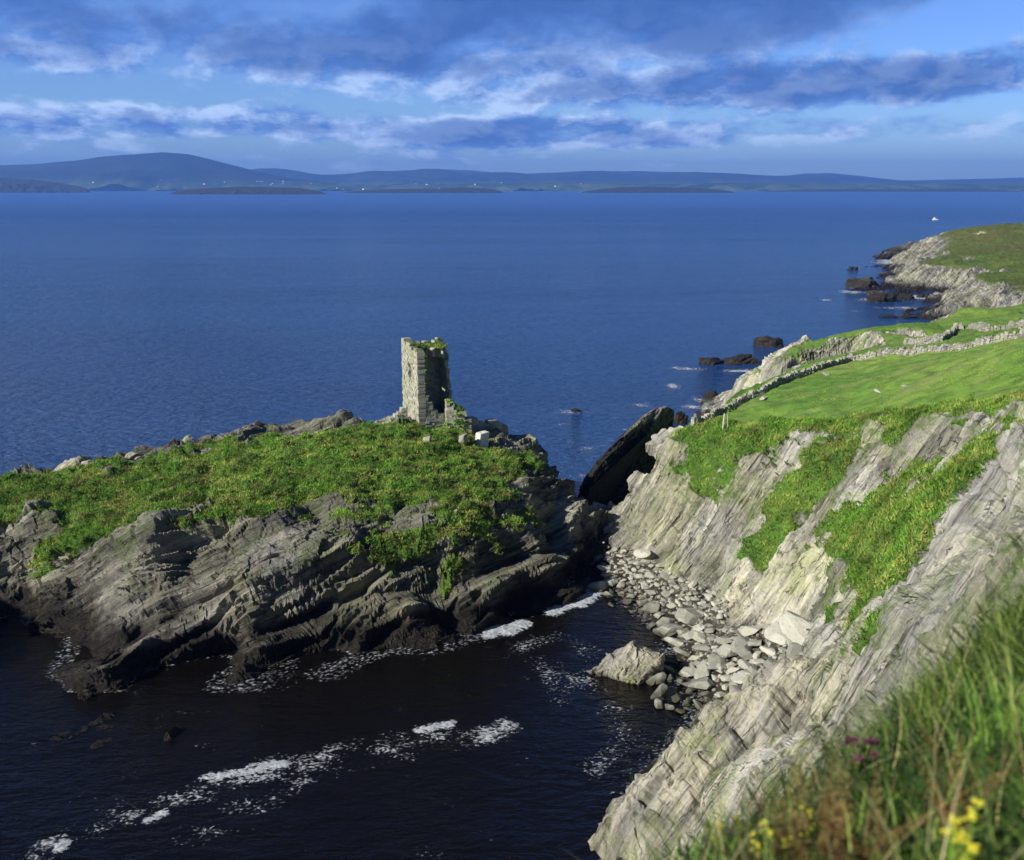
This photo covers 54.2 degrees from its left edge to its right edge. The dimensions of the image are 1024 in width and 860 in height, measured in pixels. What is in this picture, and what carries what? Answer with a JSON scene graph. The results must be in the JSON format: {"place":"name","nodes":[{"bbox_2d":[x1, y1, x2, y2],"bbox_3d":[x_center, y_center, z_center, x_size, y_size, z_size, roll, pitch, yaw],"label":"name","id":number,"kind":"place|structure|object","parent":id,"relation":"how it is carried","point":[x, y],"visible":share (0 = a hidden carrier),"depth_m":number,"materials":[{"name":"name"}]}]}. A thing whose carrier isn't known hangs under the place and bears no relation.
{"place":"outdoors","nodes":[
{"label":"outdoors","id":0,"kind":"place"},
{"bbox_2d":[0,178,89,192],"bbox_3d":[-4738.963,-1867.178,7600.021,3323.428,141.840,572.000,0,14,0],"label":"coast","id":1,"kind":"structure","parent":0,"point":[10,185],"depth_m":7438.92},
{"bbox_2d":[0,152,340,190],"bbox_3d":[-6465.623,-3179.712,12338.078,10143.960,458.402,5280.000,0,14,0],"label":"hill","id":2,"kind":"structure","parent":0,"point":[151,171],"depth_m":10905.78,"materials":[{"name":"blue"}]},
{"bbox_2d":[170,187,325,193],"bbox_3d":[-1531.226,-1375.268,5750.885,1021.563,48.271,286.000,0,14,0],"label":"island","id":3,"kind":"structure","parent":0,"point":[250,190],"depth_m":5675.46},
{"bbox_2d":[0,409,618,748],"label":"rocky promontory","id":4,"kind":"structure","parent":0,"point":[156,590],"depth_m":93.05,"materials":[{"name":"stone"}]},
{"bbox_2d":[53,455,95,471],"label":"rock","id":5,"kind":"object","parent":4,"relation":"on","point":[84,460],"visible":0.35,"depth_m":114.06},
{"bbox_2d":[124,451,143,460],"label":"rock","id":6,"kind":"object","parent":4,"relation":"on","point":[134,455],"visible":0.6,"depth_m":112.98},
{"bbox_2d":[0,419,545,594],"bbox_3d":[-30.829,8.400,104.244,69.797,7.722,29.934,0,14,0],"label":"sea turf","id":7,"kind":"structure","parent":4,"relation":"on","point":[461,487],"depth_m":99.54,"materials":[{"name":"plant"}]},
{"bbox_2d":[382,405,407,423],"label":"ruined wall","id":8,"kind":"structure","parent":4,"relation":"on","point":[403,410],"depth_m":118.55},
{"bbox_2d":[401,337,452,428],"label":"ruined tower","id":9,"kind":"structure","parent":4,"relation":"on","point":[426,385],"depth_m":117.04,"materials":[{"name":"stone"}]},
{"bbox_2d":[442,398,471,433],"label":"ruined wall","id":10,"kind":"structure","parent":4,"relation":"on","point":[455,414],"depth_m":116.62,"materials":[{"name":"stone"}]},
{"bbox_2d":[459,433,466,445],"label":"fallen masonry","id":11,"kind":"object","parent":4,"relation":"on","point":[462,439],"visible":1,"depth_m":112.50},
{"bbox_2d":[475,430,488,448],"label":"masonry block","id":12,"kind":"object","parent":4,"relation":"on","point":[482,437],"depth_m":114.59,"materials":[{"name":"stone"}]},
{"bbox_2d":[470,416,508,434],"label":"ruined wall","id":13,"kind":"structure","parent":4,"relation":"on","point":[477,425],"depth_m":120.82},
{"bbox_2d":[344,187,502,192],"bbox_3d":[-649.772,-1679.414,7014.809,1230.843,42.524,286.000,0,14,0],"label":"island","id":14,"kind":"structure","parent":0,"point":[463,190],"depth_m":6937.99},
{"bbox_2d":[0,190,1023,859],"bbox_3d":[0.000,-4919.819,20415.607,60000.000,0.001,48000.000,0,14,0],"label":"sea","id":15,"kind":"structure","parent":0,"point":[130,322],"depth_m":207.38,"materials":[{"name":"liquid"}]},
{"bbox_2d":[23,259,924,858],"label":"foam","id":16,"kind":"object","parent":15,"relation":"on","point":[489,633],"visible":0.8,"depth_m":75.79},
{"bbox_2d":[588,581,608,591],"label":"boulder","id":17,"kind":"object","parent":15,"relation":"in","point":[598,586],"visible":1,"depth_m":101.49,"materials":[{"name":"stone"}]},
{"bbox_2d":[654,698,663,708],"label":"boulder","id":18,"kind":"object","parent":15,"relation":"on","point":[658,703],"visible":1,"depth_m":79.03,"materials":[{"name":"stone"}]},
{"bbox_2d":[674,411,687,424],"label":"sea rock","id":19,"kind":"object","parent":15,"relation":"in","point":[681,418],"visible":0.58,"depth_m":173.41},
{"bbox_2d":[702,390,717,399],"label":"sea rock","id":20,"kind":"object","parent":15,"relation":"in","point":[709,394],"visible":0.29,"depth_m":191.57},
{"bbox_2d":[698,357,724,364],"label":"sea rock","id":21,"kind":"object","parent":15,"relation":"in","point":[711,361],"visible":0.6,"depth_m":232.23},
{"bbox_2d":[722,354,759,364],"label":"sea rock","id":22,"kind":"object","parent":15,"relation":"in","point":[743,359],"visible":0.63,"depth_m":232.59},
{"bbox_2d":[753,336,783,347],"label":"sea rock","id":23,"kind":"object","parent":15,"relation":"in","point":[768,341],"visible":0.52,"depth_m":256.45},
{"bbox_2d":[845,276,878,287],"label":"sea rock","id":24,"kind":"object","parent":15,"relation":"in","point":[855,282],"visible":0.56,"depth_m":407.72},
{"bbox_2d":[866,290,896,301],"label":"sea rock","id":25,"kind":"object","parent":15,"relation":"in","point":[878,296],"visible":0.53,"depth_m":357.29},
{"bbox_2d":[873,251,893,258],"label":"sea rock","id":26,"kind":"object","parent":15,"relation":"in","point":[887,255],"visible":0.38,"depth_m":569.65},
{"bbox_2d":[878,315,917,317],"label":"sea rock","id":27,"kind":"object","parent":15,"relation":"in","point":[894,316],"visible":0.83,"depth_m":314.65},
{"bbox_2d":[881,241,919,253],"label":"sea rock","id":28,"kind":"object","parent":15,"relation":"in","point":[901,248],"visible":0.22,"depth_m":617.95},
{"bbox_2d":[896,293,915,299],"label":"sea rock","id":29,"kind":"object","parent":15,"relation":"in","point":[903,296],"visible":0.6,"depth_m":364.47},
{"bbox_2d":[0,0,1023,179],"label":"sky","id":30,"kind":"structure","parent":0,"point":[884,89],"materials":[{"name":"blue"}]},
{"bbox_2d":[58,182,1023,190],"bbox_3d":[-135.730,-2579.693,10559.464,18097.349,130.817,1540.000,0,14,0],"label":"coast","id":31,"kind":"structure","parent":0,"point":[597,186],"depth_m":10185.34},
{"bbox_2d":[250,168,1023,184],"bbox_3d":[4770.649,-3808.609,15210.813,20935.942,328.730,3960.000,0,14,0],"label":"hills","id":32,"kind":"structure","parent":0,"point":[429,176],"depth_m":14366.50,"materials":[{"name":"blue"}]},
{"bbox_2d":[582,187,733,192],"bbox_3d":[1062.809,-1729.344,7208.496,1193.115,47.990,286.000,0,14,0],"label":"island","id":33,"kind":"structure","parent":0,"point":[652,190],"depth_m":7128.72,"materials":[{"name":"blue"}]},
{"bbox_2d":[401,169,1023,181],"bbox_3d":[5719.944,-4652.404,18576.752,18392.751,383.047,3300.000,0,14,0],"label":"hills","id":34,"kind":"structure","parent":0,"point":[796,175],"depth_m":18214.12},
{"bbox_2d":[590,304,1023,859],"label":"headland","id":35,"kind":"structure","parent":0,"point":[670,519],"depth_m":86.32,"materials":[{"name":"stone"}]},
{"bbox_2d":[578,406,673,505],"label":"crag","id":36,"kind":"structure","parent":35,"relation":"on","point":[621,460],"depth_m":126.46,"materials":[{"name":"stone"}]},
{"bbox_2d":[586,640,665,684],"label":"rock slab","id":37,"kind":"object","parent":35,"relation":"on","point":[635,662],"visible":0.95,"depth_m":83.15,"materials":[{"name":"stone"}]},
{"bbox_2d":[627,471,647,492],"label":"sea rock","id":38,"kind":"object","parent":35,"relation":"on","point":[635,479],"visible":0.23,"depth_m":115.77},
{"bbox_2d":[633,549,650,558],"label":"boulder","id":39,"kind":"object","parent":35,"relation":"on","point":[641,553],"visible":1,"depth_m":104.51,"materials":[{"name":"stone"}]},
{"bbox_2d":[645,671,666,684],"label":"boulder","id":40,"kind":"object","parent":35,"relation":"on","point":[659,677],"visible":0.8,"depth_m":82.93,"materials":[{"name":"stone"}]},
{"bbox_2d":[650,684,667,699],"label":"boulder","id":41,"kind":"object","parent":35,"relation":"on","point":[661,690],"visible":0.94,"depth_m":80.47,"materials":[{"name":"stone"}]},
{"bbox_2d":[645,425,682,458],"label":"sea rock","id":42,"kind":"object","parent":35,"relation":"on","point":[654,445],"visible":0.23,"depth_m":114.75,"materials":[{"name":"stone"}]},
{"bbox_2d":[664,665,675,674],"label":"boulder","id":43,"kind":"object","parent":35,"relation":"on","point":[670,670],"visible":0.84,"depth_m":84.43,"materials":[{"name":"stone"}]},
{"bbox_2d":[692,644,710,651],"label":"boulder","id":44,"kind":"object","parent":35,"relation":"on","point":[702,647],"visible":0.98,"depth_m":85.65,"materials":[{"name":"stone"}]},
{"bbox_2d":[588,654,822,859],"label":"rock rib","id":45,"kind":"object","parent":35,"relation":"on","point":[718,736],"visible":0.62,"depth_m":56.39,"materials":[{"name":"stone"}]},
{"bbox_2d":[599,541,813,728],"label":"pebbles","id":46,"kind":"object","parent":35,"relation":"on","point":[716,647],"visible":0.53,"depth_m":90.69,"materials":[{"name":"stone"}]},
{"bbox_2d":[605,577,617,586],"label":"boulder","id":47,"kind":"object","parent":46,"relation":"on","point":[610,581],"visible":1,"depth_m":102.37,"materials":[{"name":"stone"}]},
{"bbox_2d":[642,602,659,612],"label":"boulder","id":48,"kind":"object","parent":46,"relation":"on","point":[651,607],"visible":1,"depth_m":95.89,"materials":[{"name":"stone"}]},
{"bbox_2d":[645,570,656,577],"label":"boulder","id":49,"kind":"object","parent":46,"relation":"on","point":[649,574],"visible":1,"depth_m":101.02,"materials":[{"name":"stone"}]},
{"bbox_2d":[656,617,672,626],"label":"boulder","id":50,"kind":"object","parent":46,"relation":"on","point":[662,621],"visible":0.73,"depth_m":93.14,"materials":[{"name":"stone"}]},
{"bbox_2d":[656,623,683,635],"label":"boulder","id":51,"kind":"object","parent":46,"relation":"on","point":[665,629],"visible":0.96,"depth_m":91.49,"materials":[{"name":"stone"}]},
{"bbox_2d":[664,637,683,647],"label":"boulder","id":52,"kind":"object","parent":46,"relation":"on","point":[675,642],"visible":0.9,"depth_m":89.05,"materials":[{"name":"stone"}]},
{"bbox_2d":[673,647,689,656],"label":"boulder","id":53,"kind":"object","parent":46,"relation":"on","point":[682,651],"visible":1,"depth_m":86.25,"materials":[{"name":"stone"}]},
{"bbox_2d":[678,667,696,677],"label":"boulder","id":54,"kind":"object","parent":46,"relation":"on","point":[687,672],"visible":0.98,"depth_m":83.05,"materials":[{"name":"stone"}]},
{"bbox_2d":[675,608,702,624],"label":"boulder","id":55,"kind":"object","parent":46,"relation":"on","point":[689,616],"visible":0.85,"depth_m":90.97,"materials":[{"name":"stone"}]},
{"bbox_2d":[682,630,700,640],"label":"boulder","id":56,"kind":"object","parent":46,"relation":"on","point":[688,635],"visible":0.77,"depth_m":88.36,"materials":[{"name":"stone"}]},
{"bbox_2d":[693,632,707,642],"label":"boulder","id":57,"kind":"object","parent":46,"relation":"on","point":[700,637],"visible":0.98,"depth_m":87.47,"materials":[{"name":"stone"}]},
{"bbox_2d":[688,677,715,689],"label":"boulder","id":58,"kind":"object","parent":46,"relation":"on","point":[705,683],"visible":1,"depth_m":81.00,"materials":[{"name":"stone"}]},
{"bbox_2d":[694,659,711,678],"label":"boulder","id":59,"kind":"object","parent":46,"relation":"on","point":[702,670],"visible":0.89,"depth_m":82.25,"materials":[{"name":"stone"}]},
{"bbox_2d":[706,659,726,672],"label":"boulder","id":60,"kind":"object","parent":46,"relation":"on","point":[721,668],"visible":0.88,"depth_m":82.03,"materials":[{"name":"stone"}]},
{"bbox_2d":[708,653,725,668],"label":"boulder","id":61,"kind":"object","parent":46,"relation":"on","point":[714,659],"visible":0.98,"depth_m":82.62,"materials":[{"name":"stone"}]},
{"bbox_2d":[715,636,732,644],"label":"boulder","id":62,"kind":"object","parent":46,"relation":"on","point":[722,640],"visible":0.81,"depth_m":84.83,"materials":[{"name":"stone"}]},
{"bbox_2d":[720,674,732,681],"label":"boulder","id":63,"kind":"object","parent":46,"relation":"on","point":[726,677],"visible":0.84,"depth_m":80.56,"materials":[{"name":"stone"}]},
{"bbox_2d":[717,643,736,657],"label":"boulder","id":64,"kind":"object","parent":46,"relation":"on","point":[724,650],"visible":0.82,"depth_m":82.85,"materials":[{"name":"stone"}]},
{"bbox_2d":[730,634,751,652],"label":"boulder","id":65,"kind":"object","parent":46,"relation":"on","point":[739,643],"visible":0.94,"depth_m":82.67,"materials":[{"name":"stone"}]},
{"bbox_2d":[734,651,752,660],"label":"boulder","id":66,"kind":"object","parent":46,"relation":"on","point":[746,656],"visible":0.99,"depth_m":82.05,"materials":[{"name":"stone"}]},
{"bbox_2d":[737,659,750,669],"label":"boulder","id":67,"kind":"object","parent":46,"relation":"on","point":[743,664],"visible":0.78,"depth_m":81.19,"materials":[{"name":"stone"}]},
{"bbox_2d":[738,626,759,636],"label":"boulder","id":68,"kind":"object","parent":46,"relation":"on","point":[744,631],"visible":1,"depth_m":84.23,"materials":[{"name":"stone"}]},
{"bbox_2d":[747,665,757,674],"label":"boulder","id":69,"kind":"object","parent":46,"relation":"on","point":[752,669],"visible":0.69,"depth_m":79.24,"materials":[{"name":"stone"}]},
{"bbox_2d":[747,640,761,645],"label":"boulder","id":70,"kind":"object","parent":46,"relation":"on","point":[754,643],"visible":0.92,"depth_m":82.70,"materials":[{"name":"stone"}]},
{"bbox_2d":[749,658,764,663],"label":"boulder","id":71,"kind":"object","parent":46,"relation":"on","point":[756,661],"visible":0.98,"depth_m":81.22,"materials":[{"name":"stone"}]},
{"bbox_2d":[759,645,777,655],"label":"boulder","id":72,"kind":"object","parent":46,"relation":"on","point":[770,651],"visible":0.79,"depth_m":81.42,"materials":[{"name":"stone"}]},
{"bbox_2d":[763,658,775,667],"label":"boulder","id":73,"kind":"object","parent":46,"relation":"on","point":[767,662],"visible":0.44,"depth_m":77.44,"materials":[{"name":"stone"}]},
{"bbox_2d":[764,622,787,644],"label":"boulder","id":74,"kind":"object","parent":46,"relation":"on","point":[773,633],"visible":0.75,"depth_m":82.02,"materials":[{"name":"stone"}]},
{"bbox_2d":[786,642,803,654],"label":"boulder","id":75,"kind":"object","parent":46,"relation":"on","point":[794,648],"visible":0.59,"depth_m":67.21,"materials":[{"name":"stone"}]},
{"bbox_2d":[779,610,812,644],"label":"boulder","id":76,"kind":"object","parent":46,"relation":"on","point":[794,626],"visible":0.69,"depth_m":70.45,"materials":[{"name":"stone"}]},
{"bbox_2d":[725,667,740,674],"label":"boulder","id":77,"kind":"object","parent":35,"relation":"on","point":[730,670],"visible":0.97,"depth_m":80.98,"materials":[{"name":"stone"}]},
{"bbox_2d":[731,670,751,683],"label":"boulder","id":78,"kind":"object","parent":35,"relation":"on","point":[737,678],"visible":0.53,"depth_m":79.42,"materials":[{"name":"stone"}]},
{"bbox_2d":[710,780,778,857],"bbox_3d":[1.069,1.744,4.130,0.330,0.318,0.476,-4,14,-15],"label":"bracken","id":79,"kind":"object","parent":35,"relation":"on","point":[771,798],"visible":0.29,"depth_m":4.25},
{"bbox_2d":[687,805,812,859],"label":"bracken","id":80,"kind":"object","parent":35,"relation":"on","point":[709,836],"visible":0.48,"depth_m":3.92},
{"bbox_2d":[694,738,816,859],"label":"bracken","id":81,"kind":"object","parent":35,"relation":"on","point":[784,802],"visible":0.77,"depth_m":3.76,"materials":[{"name":"plant"}]},
{"bbox_2d":[691,777,829,859],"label":"bracken","id":82,"kind":"object","parent":35,"relation":"on","point":[751,852],"visible":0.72,"depth_m":3.93,"materials":[{"name":"plant"}]},
{"bbox_2d":[692,815,830,859],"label":"bracken","id":83,"kind":"object","parent":35,"relation":"on","point":[729,852],"visible":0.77,"depth_m":3.76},
{"bbox_2d":[754,820,774,859],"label":"ragwort","id":84,"kind":"object","parent":35,"relation":"on","point":[769,830],"visible":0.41,"depth_m":4.14,"materials":[{"name":"yellow plant"}]},
{"bbox_2d":[756,799,788,859],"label":"bracken","id":85,"kind":"object","parent":35,"relation":"on","point":[780,847],"visible":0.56,"depth_m":3.74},
{"bbox_2d":[729,797,816,859],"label":"bracken","id":86,"kind":"object","parent":35,"relation":"on","point":[750,829],"visible":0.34,"depth_m":4.19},
{"bbox_2d":[720,764,855,859],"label":"bracken","id":87,"kind":"object","parent":35,"relation":"on","point":[795,817],"visible":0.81,"depth_m":3.69,"materials":[{"name":"plant"}]},
{"bbox_2d":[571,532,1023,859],"bbox_3d":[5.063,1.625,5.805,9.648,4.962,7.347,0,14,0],"label":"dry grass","id":88,"kind":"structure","parent":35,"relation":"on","point":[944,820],"depth_m":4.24,"materials":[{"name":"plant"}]},
{"bbox_2d":[737,783,860,838],"bbox_3d":[1.181,1.686,4.206,0.489,0.327,0.339,-3,14,-11],"label":"bracken","id":89,"kind":"object","parent":35,"relation":"on","point":[807,809],"visible":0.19,"depth_m":4.26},
{"bbox_2d":[763,727,850,859],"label":"bracken","id":90,"kind":"object","parent":35,"relation":"on","point":[835,806],"visible":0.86,"depth_m":3.61,"materials":[{"name":"plant"}]},
{"bbox_2d":[598,569,1023,859],"bbox_3d":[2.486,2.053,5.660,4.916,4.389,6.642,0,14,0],"label":"grass","id":91,"kind":"structure","parent":35,"relation":"on","point":[1016,814],"depth_m":4.32,"materials":[{"name":"green plant"}]},
{"bbox_2d":[763,715,880,842],"bbox_3d":[1.313,1.575,4.216,0.504,0.487,0.728,3,14,12],"label":"bracken","id":92,"kind":"object","parent":35,"relation":"on","point":[839,759],"visible":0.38,"depth_m":4.36,"materials":[{"name":"plant"}]},
{"bbox_2d":[750,768,896,859],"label":"bracken","id":93,"kind":"object","parent":35,"relation":"on","point":[787,848],"visible":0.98,"depth_m":3.58,"materials":[{"name":"plant"}]},
{"bbox_2d":[653,389,1023,655],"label":"grass","id":94,"kind":"structure","parent":35,"relation":"on","point":[918,495],"depth_m":78.22,"materials":[{"name":"plant"}]},
{"bbox_2d":[786,729,921,828],"bbox_3d":[1.476,1.587,4.291,0.510,0.341,0.353,9,16,33],"label":"bracken","id":95,"kind":"object","parent":35,"relation":"on","point":[817,742],"visible":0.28,"depth_m":4.35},
{"bbox_2d":[690,326,1023,425],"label":"dry stone wall","id":96,"kind":"structure","parent":35,"relation":"on","point":[814,368],"depth_m":119.45,"materials":[{"name":"stone"}]},
{"bbox_2d":[843,735,880,791],"bbox_3d":[1.686,1.642,4.804,0.178,0.327,0.164,2,14,7],"label":"knapweed","id":97,"kind":"object","parent":35,"relation":"on","point":[869,741],"visible":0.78,"depth_m":4.81,"materials":[{"name":"purple plant"}]},
{"bbox_2d":[802,706,925,805],"bbox_3d":[1.535,1.587,4.626,0.407,0.393,0.587,-6,15,-23],"label":"bracken","id":98,"kind":"object","parent":35,"relation":"on","point":[836,752],"visible":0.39,"depth_m":4.71,"materials":[{"name":"plant"}]},
{"bbox_2d":[714,313,1023,423],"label":"grass","id":99,"kind":"structure","parent":35,"relation":"on","point":[996,347],"depth_m":100.58,"materials":[{"name":"plant"}]},
{"bbox_2d":[796,783,941,859],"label":"bracken","id":100,"kind":"object","parent":35,"relation":"on","point":[851,835],"visible":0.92,"depth_m":3.47,"materials":[{"name":"plant"}]},
{"bbox_2d":[799,766,969,859],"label":"bracken","id":101,"kind":"object","parent":35,"relation":"on","point":[878,824],"visible":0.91,"depth_m":3.46,"materials":[{"name":"plant"}]},
{"bbox_2d":[780,508,1023,771],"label":"grass","id":102,"kind":"structure","parent":35,"relation":"on","point":[1002,636],"depth_m":5.26,"materials":[{"name":"plant"}]},
{"bbox_2d":[883,701,1023,805],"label":"bracken","id":103,"kind":"object","parent":35,"relation":"on","point":[936,749],"visible":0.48,"depth_m":4.02,"materials":[{"name":"plant"}]},
{"bbox_2d":[889,736,1020,826],"bbox_3d":[1.610,1.357,3.717,0.497,0.332,0.344,-6,15,-22],"label":"bracken","id":104,"kind":"object","parent":35,"relation":"on","point":[950,779],"visible":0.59,"depth_m":3.76,"materials":[{"name":"plant"}]},
{"bbox_2d":[936,797,984,859],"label":"ragwort","id":105,"kind":"object","parent":35,"relation":"on","point":[979,803],"visible":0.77,"depth_m":3.15,"materials":[{"name":"yellow plant"}]},
{"bbox_2d":[944,813,979,859],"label":"ragwort","id":106,"kind":"object","parent":35,"relation":"on","point":[955,820],"visible":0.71,"depth_m":3.13,"materials":[{"name":"yellow plant"}]},
{"bbox_2d":[903,319,1023,345],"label":"dry stone wall","id":107,"kind":"structure","parent":35,"relation":"on","point":[979,326],"depth_m":132.35,"materials":[{"name":"stone"}]},
{"bbox_2d":[917,760,1014,856],"bbox_3d":[1.520,1.364,3.433,0.315,0.305,0.455,8,16,28],"label":"bracken","id":108,"kind":"object","parent":35,"relation":"on","point":[945,808],"visible":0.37,"depth_m":3.50,"materials":[{"name":"plant"}]},
{"bbox_2d":[954,828,980,859],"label":"ragwort","id":109,"kind":"object","parent":35,"relation":"on","point":[960,837],"visible":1,"depth_m":3.09,"materials":[{"name":"yellow plant"}]},
{"bbox_2d":[764,189,1020,191],"bbox_3d":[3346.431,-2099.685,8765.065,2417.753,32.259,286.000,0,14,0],"label":"island","id":110,"kind":"structure","parent":0,"point":[896,190],"depth_m":8684.63,"materials":[{"name":"blue"}]},
{"bbox_2d":[850,222,1023,319],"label":"headland","id":111,"kind":"structure","parent":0,"point":[982,266],"depth_m":400.47,"materials":[{"name":"stone"}]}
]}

